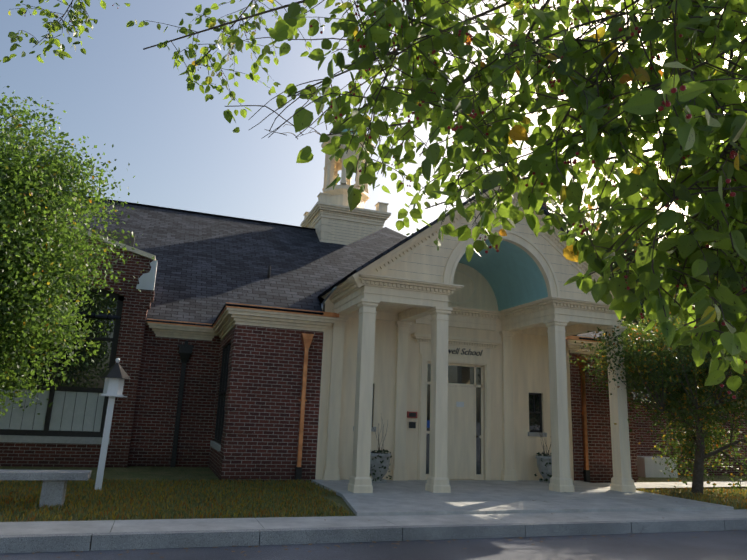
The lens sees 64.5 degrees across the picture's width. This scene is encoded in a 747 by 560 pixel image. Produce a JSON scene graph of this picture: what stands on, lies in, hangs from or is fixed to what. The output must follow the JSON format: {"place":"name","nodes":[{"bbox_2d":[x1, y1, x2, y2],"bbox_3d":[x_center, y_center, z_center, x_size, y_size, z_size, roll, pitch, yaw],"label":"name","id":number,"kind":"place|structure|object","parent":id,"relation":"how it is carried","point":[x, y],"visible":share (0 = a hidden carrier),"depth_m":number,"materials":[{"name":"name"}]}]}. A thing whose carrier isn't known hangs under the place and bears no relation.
{"place":"outdoors","nodes":[
{"label":"outdoors","id":0,"kind":"place"},
{"bbox_2d":[0,86,153,416],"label":"tree","id":1,"kind":"object","parent":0,"point":[18,268],"depth_m":11.09,"materials":[{"name":"green plant"}]},
{"bbox_2d":[99,363,130,379],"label":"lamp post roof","id":2,"kind":"structure","parent":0,"point":[115,370],"depth_m":10.26,"materials":[{"name":"grey metal"}]},
{"bbox_2d":[0,0,746,394],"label":"tree","id":3,"kind":"object","parent":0,"point":[694,136],"depth_m":2.08,"materials":[{"name":"green plant"}]},
{"bbox_2d":[22,0,746,398],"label":"berries","id":4,"kind":"object","parent":3,"relation":"attached to","point":[688,116],"visible":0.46,"depth_m":1.98,"materials":[{"name":"plant"}]},
{"bbox_2d":[0,530,746,559],"bbox_3d":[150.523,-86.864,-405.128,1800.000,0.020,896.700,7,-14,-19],"label":"road","id":5,"kind":"structure","parent":0,"point":[720,545],"depth_m":7.18,"materials":[{"name":"grey asphalt"}]},
{"bbox_2d":[0,518,746,553],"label":"kerb","id":6,"kind":"structure","parent":5,"relation":"on","point":[28,543],"depth_m":7.32,"materials":[{"name":"concrete"}]},
{"bbox_2d":[32,492,744,557],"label":"fallen leaves","id":7,"kind":"object","parent":5,"relation":"on","point":[353,544],"visible":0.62,"depth_m":7.12,"materials":[{"name":"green plant"}]},
{"bbox_2d":[0,478,746,521],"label":"grass","id":8,"kind":"structure","parent":0,"point":[147,493],"depth_m":9.21,"materials":[{"name":"green plant"}]},
{"bbox_2d":[0,509,746,542],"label":"sidewalk","id":9,"kind":"structure","parent":0,"point":[50,527],"depth_m":7.92,"materials":[{"name":"concrete"}]},
{"bbox_2d":[0,466,746,535],"bbox_3d":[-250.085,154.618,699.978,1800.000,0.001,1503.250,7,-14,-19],"label":"lawn","id":10,"kind":"structure","parent":0,"point":[144,473],"depth_m":12.96,"materials":[{"name":"green plant"}]},
{"bbox_2d":[0,469,91,508],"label":"granite bench","id":11,"kind":"object","parent":10,"relation":"on","point":[54,487],"visible":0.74,"depth_m":8.10,"materials":[{"name":"grey stone"}]},
{"bbox_2d":[95,378,126,490],"bbox_3d":[-4.540,2.643,10.142,0.410,1.889,0.340,8,-14,-18],"label":"birdhouse post","id":12,"kind":"object","parent":10,"relation":"on","point":[113,388],"visible":0.9,"depth_m":10.14,"materials":[{"name":"white wood"}]},
{"bbox_2d":[0,202,746,482],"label":"brick walls","id":13,"kind":"structure","parent":10,"relation":"on","point":[143,420],"depth_m":14.88,"materials":[{"name":"red brick"}]},
{"bbox_2d":[0,278,123,436],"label":"window frame","id":14,"kind":"object","parent":13,"relation":"attached to","point":[114,340],"visible":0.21,"depth_m":14.29,"materials":[{"name":"brown metal"}]},
{"bbox_2d":[0,389,104,431],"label":"window blinds","id":15,"kind":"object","parent":14,"relation":"attached to","point":[68,410],"depth_m":14.10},
{"bbox_2d":[0,286,117,387],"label":"window glass","id":16,"kind":"object","parent":14,"relation":"in","point":[80,373],"depth_m":14.61,"materials":[{"name":"grey glass"}]},
{"bbox_2d":[0,227,134,431],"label":"window","id":17,"kind":"structure","parent":13,"relation":"attached to","point":[127,239],"depth_m":15.98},
{"bbox_2d":[38,213,155,260],"bbox_3d":[-9.997,-1.608,14.262,9.080,1.319,0.440,7,-14,-19],"label":"gable coping","id":18,"kind":"object","parent":13,"relation":"attached to","point":[142,253],"visible":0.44,"depth_m":15.20,"materials":[{"name":"beige paint"}]},
{"bbox_2d":[0,435,220,450],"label":"stone sills","id":19,"kind":"structure","parent":13,"relation":"attached to","point":[59,439],"depth_m":13.75,"materials":[{"name":"stone"}]},
{"bbox_2d":[136,260,156,290],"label":"gable scrolls","id":20,"kind":"object","parent":13,"relation":"attached to","point":[146,281],"visible":0.8,"depth_m":15.21,"materials":[{"name":"white paint"}]},
{"bbox_2d":[147,290,154,309],"bbox_3d":[-5.766,0.518,15.304,0.140,0.450,0.330,7,-14,-19],"label":"gable corbel","id":21,"kind":"object","parent":13,"relation":"attached to","point":[150,299],"visible":0.89,"depth_m":15.17,"materials":[{"name":"brick"}]},
{"bbox_2d":[214,340,230,443],"bbox_3d":[-3.561,2.671,14.075,0.050,2.330,2.100,7,-14,-19],"label":"side window frame","id":22,"kind":"object","parent":13,"relation":"attached to","point":[223,390],"visible":0.67,"depth_m":14.34,"materials":[{"name":"brown metal"}]},
{"bbox_2d":[216,347,230,439],"bbox_3d":[-3.537,2.674,14.082,0.010,2.330,2.100,7,-14,-19],"label":"side window glass","id":23,"kind":"object","parent":22,"relation":"in","point":[223,394],"depth_m":14.42,"materials":[{"name":"grey glass"}]},
{"bbox_2d":[147,302,604,342],"bbox_3d":[0.498,1.541,16.255,12.680,0.098,5.000,7,-14,-19],"label":"copper gutter","id":24,"kind":"object","parent":13,"relation":"on","point":[329,314],"visible":0.25,"depth_m":13.18,"materials":[{"name":"brown metal"}]},
{"bbox_2d":[147,307,606,354],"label":"brick cornice","id":25,"kind":"structure","parent":13,"relation":"on","point":[229,320],"depth_m":13.22,"materials":[{"name":"beige paint"}]},
{"bbox_2d":[170,341,589,481],"bbox_3d":[0.128,3.061,13.968,10.644,3.160,2.656,2,-13,1],"label":"downspout","id":26,"kind":"object","parent":13,"relation":"attached to","point":[185,351],"visible":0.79,"depth_m":15.09,"materials":[{"name":"brown metal"}]},
{"bbox_2d":[25,190,746,406],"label":"roofs","id":27,"kind":"structure","parent":13,"relation":"on","point":[208,267],"depth_m":18.87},
{"bbox_2d":[45,191,315,229],"bbox_3d":[-3.957,-2.273,24.188,16.930,0.055,0.160,7,-14,-19],"label":"ridge cap","id":28,"kind":"object","parent":27,"relation":"on","point":[208,214],"visible":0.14,"depth_m":23.25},
{"bbox_2d":[267,265,270,277],"bbox_3d":[-3.406,-0.219,19.269,0.092,0.500,0.092,14,-17,-40],"label":"vent pipe","id":29,"kind":"object","parent":27,"relation":"on","point":[269,271],"visible":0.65,"depth_m":19.24,"materials":[{"name":"brown metal"}]},
{"bbox_2d":[321,286,336,309],"bbox_3d":[-0.979,0.436,12.877,0.048,0.416,1.078,7,-14,-19],"label":"flashing","id":30,"kind":"object","parent":27,"relation":"attached to","point":[328,296],"visible":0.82,"depth_m":12.93,"materials":[{"name":"grey metal"}]},
{"bbox_2d":[300,134,390,244],"bbox_3d":[-1.257,-2.892,25.573,3.140,6.580,3.140,7,-14,-19],"label":"cupola","id":31,"kind":"object","parent":27,"relation":"on","point":[331,205],"visible":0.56,"depth_m":24.40,"materials":[{"name":"beige paint"}]},
{"bbox_2d":[315,220,375,244],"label":"cupola clapboards","id":32,"kind":"object","parent":31,"relation":"attached to","point":[344,230],"visible":0.04,"depth_m":24.00,"materials":[{"name":"white wood"}]},
{"bbox_2d":[219,328,637,479],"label":"quoins","id":33,"kind":"object","parent":13,"relation":"attached to","point":[237,468],"visible":0.77,"depth_m":12.44,"materials":[{"name":"brick"}]},
{"bbox_2d":[296,333,588,469],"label":"copper downspouts","id":34,"kind":"object","parent":13,"relation":"attached to","point":[306,340],"visible":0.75,"depth_m":13.02,"materials":[{"name":"orange metal"}]},
{"bbox_2d":[315,297,573,479],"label":"porch back wall","id":35,"kind":"structure","parent":13,"relation":"attached to","point":[530,364],"depth_m":13.88,"materials":[{"name":"white wood"}]},
{"bbox_2d":[407,411,416,427],"bbox_3d":[0.885,3.211,13.582,0.240,0.370,0.058,7,-14,-19],"label":"wall plaque","id":36,"kind":"object","parent":35,"relation":"attached to","point":[412,424],"depth_m":13.56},
{"bbox_2d":[322,315,572,480],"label":"portico pilasters","id":37,"kind":"object","parent":35,"relation":"attached to","point":[331,471],"visible":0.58,"depth_m":13.45,"materials":[{"name":"white wood"}]},
{"bbox_2d":[353,426,546,436],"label":"window sills","id":38,"kind":"structure","parent":35,"relation":"attached to","point":[535,434],"depth_m":14.54,"materials":[{"name":"stone"}]},
{"bbox_2d":[426,362,482,479],"bbox_3d":[1.911,3.338,14.066,1.540,2.680,0.060,7,-14,-19],"label":"entrance door frame","id":39,"kind":"structure","parent":35,"relation":"attached to","point":[461,450],"depth_m":14.06,"materials":[{"name":"white wood"}]},
{"bbox_2d":[426,364,480,473],"bbox_3d":[1.913,3.304,14.074,1.440,2.510,0.010,7,-14,-19],"label":"entrance glass","id":40,"kind":"object","parent":39,"relation":"in","point":[460,374],"visible":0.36,"depth_m":14.28,"materials":[{"name":"glass"}]},
{"bbox_2d":[456,402,463,406],"bbox_3d":[2.076,2.979,14.175,0.200,0.120,0.006,7,-14,-19],"label":"door label","id":41,"kind":"object","parent":39,"relation":"attached to","point":[459,404],"depth_m":14.17,"materials":[{"name":"white paint"}]},
{"bbox_2d":[411,333,501,479],"bbox_3d":[1.968,2.996,13.955,2.340,3.300,0.200,7,-14,-19],"label":"door surround","id":42,"kind":"object","parent":35,"relation":"attached to","point":[476,345],"visible":0.85,"depth_m":14.12,"materials":[{"name":"beige paint"}]},
{"bbox_2d":[448,348,482,355],"bbox_3d":[2.024,1.719,14.314,1.390,0.147,0.024,7,-14,-19],"label":"lettering","id":43,"kind":"object","parent":42,"relation":"attached to","point":[449,351],"visible":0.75,"depth_m":14.36,"materials":[{"name":"black plastic"}]},
{"bbox_2d":[372,384,541,431],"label":"window frames","id":44,"kind":"structure","parent":35,"relation":"attached to","point":[540,412],"depth_m":14.82,"materials":[{"name":"brown metal"}]},
{"bbox_2d":[529,395,539,429],"bbox_3d":[1.906,3.071,14.112,4.840,0.860,0.008,7,-14,-19],"label":"window glass","id":45,"kind":"object","parent":35,"relation":"attached to","point":[534,421],"visible":0.21,"depth_m":14.82,"materials":[{"name":"grey glass"}]},
{"bbox_2d":[471,196,649,322],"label":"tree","id":46,"kind":"object","parent":10,"relation":"on","point":[556,207],"depth_m":41.52,"materials":[{"name":"green plant"}]},
{"bbox_2d":[567,203,685,340],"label":"roof","id":47,"kind":"structure","parent":10,"relation":"on","point":[629,249],"depth_m":36.69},
{"bbox_2d":[569,215,694,323],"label":"tree","id":48,"kind":"object","parent":10,"relation":"on","point":[620,232],"depth_m":50.12,"materials":[{"name":"green plant"}]},
{"bbox_2d":[569,305,746,494],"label":"tree","id":49,"kind":"object","parent":10,"relation":"on","point":[656,356],"depth_m":13.04,"materials":[{"name":"green plant"}]},
{"bbox_2d":[636,420,695,477],"bbox_3d":[9.119,4.925,18.160,2.765,2.110,0.705,7,-14,-19],"label":"utility box","id":50,"kind":"object","parent":10,"relation":"on","point":[647,466],"visible":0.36,"depth_m":17.40,"materials":[{"name":"white paint"}]},
{"bbox_2d":[376,303,575,327],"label":"portico ceilings","id":51,"kind":"object","parent":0,"point":[389,308],"visible":0.04,"depth_m":13.48,"materials":[{"name":"white paint"}]},
{"bbox_2d":[311,480,733,515],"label":"entrance walk","id":52,"kind":"structure","parent":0,"point":[408,497],"depth_m":10.65,"materials":[{"name":"concrete"}]},
{"bbox_2d":[370,417,390,482],"bbox_3d":[0.123,3.584,12.671,0.540,1.435,0.617,7,-14,-19],"label":"planter","id":53,"kind":"object","parent":52,"relation":"on","point":[377,463],"depth_m":12.44,"materials":[{"name":"grey ceramic"}]},
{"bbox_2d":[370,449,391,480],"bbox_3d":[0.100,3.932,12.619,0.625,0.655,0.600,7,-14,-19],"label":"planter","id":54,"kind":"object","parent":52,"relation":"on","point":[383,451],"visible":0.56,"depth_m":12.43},
{"bbox_2d":[348,298,635,492],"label":"portico columns","id":55,"kind":"structure","parent":52,"relation":"on","point":[360,480],"depth_m":11.90,"materials":[{"name":"white paint"}]},
{"bbox_2d":[322,273,622,336],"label":"portico entablature","id":56,"kind":"structure","parent":55,"relation":"on","point":[420,297],"depth_m":13.12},
{"bbox_2d":[448,263,497,310],"bbox_3d":[2.394,-0.056,13.751,2.620,1.240,2.070,7,-14,-19],"label":"lunette","id":57,"kind":"object","parent":55,"relation":"on","point":[484,297],"visible":0.25,"depth_m":14.86,"materials":[{"name":"beige paint"}]},
{"bbox_2d":[449,269,475,303],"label":"arch trim","id":58,"kind":"structure","parent":57,"relation":"attached to","point":[474,285],"depth_m":14.80,"materials":[{"name":"white wood"}]},
{"bbox_2d":[348,180,625,317],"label":"raking cornice","id":59,"kind":"structure","parent":55,"relation":"on","point":[387,261],"depth_m":12.12,"materials":[{"name":"beige paint"}]},
{"bbox_2d":[380,207,602,301],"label":"pediment","id":60,"kind":"structure","parent":55,"relation":"on","point":[451,244],"depth_m":12.46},
{"bbox_2d":[390,217,591,294],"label":"tympanum board joints","id":61,"kind":"object","parent":60,"relation":"attached to","point":[453,249],"visible":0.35,"depth_m":12.59,"materials":[{"name":"grey wood"}]},
{"bbox_2d":[443,224,559,296],"bbox_3d":[2.790,-0.466,12.719,2.840,1.500,0.100,7,-14,-19],"label":"archivolt","id":62,"kind":"object","parent":60,"relation":"attached to","point":[525,243],"visible":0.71,"depth_m":12.94,"materials":[{"name":"beige paint"}]},
{"bbox_2d":[459,240,547,310],"bbox_3d":[2.392,-0.083,13.767,2.400,1.200,2.090,7,-14,-19],"label":"barrel vault","id":63,"kind":"object","parent":55,"relation":"on","point":[511,273],"visible":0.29,"depth_m":13.97,"materials":[{"name":"teal paint"}]},
{"bbox_2d":[534,452,551,480],"bbox_3d":[4.160,4.428,14.061,0.616,0.640,0.608,7,-14,-19],"label":"planter","id":64,"kind":"object","parent":52,"relation":"on","point":[544,454],"visible":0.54,"depth_m":13.88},
{"bbox_2d":[536,430,551,482],"bbox_3d":[4.128,4.140,14.205,0.540,1.350,0.697,7,-14,-19],"label":"planter","id":65,"kind":"object","parent":52,"relation":"on","point":[545,470],"depth_m":13.90,"materials":[{"name":"grey stone"}]},
{"bbox_2d":[596,481,746,487],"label":"side path","id":66,"kind":"structure","parent":0,"point":[670,484],"depth_m":14.81,"materials":[{"name":"concrete"}]}
]}

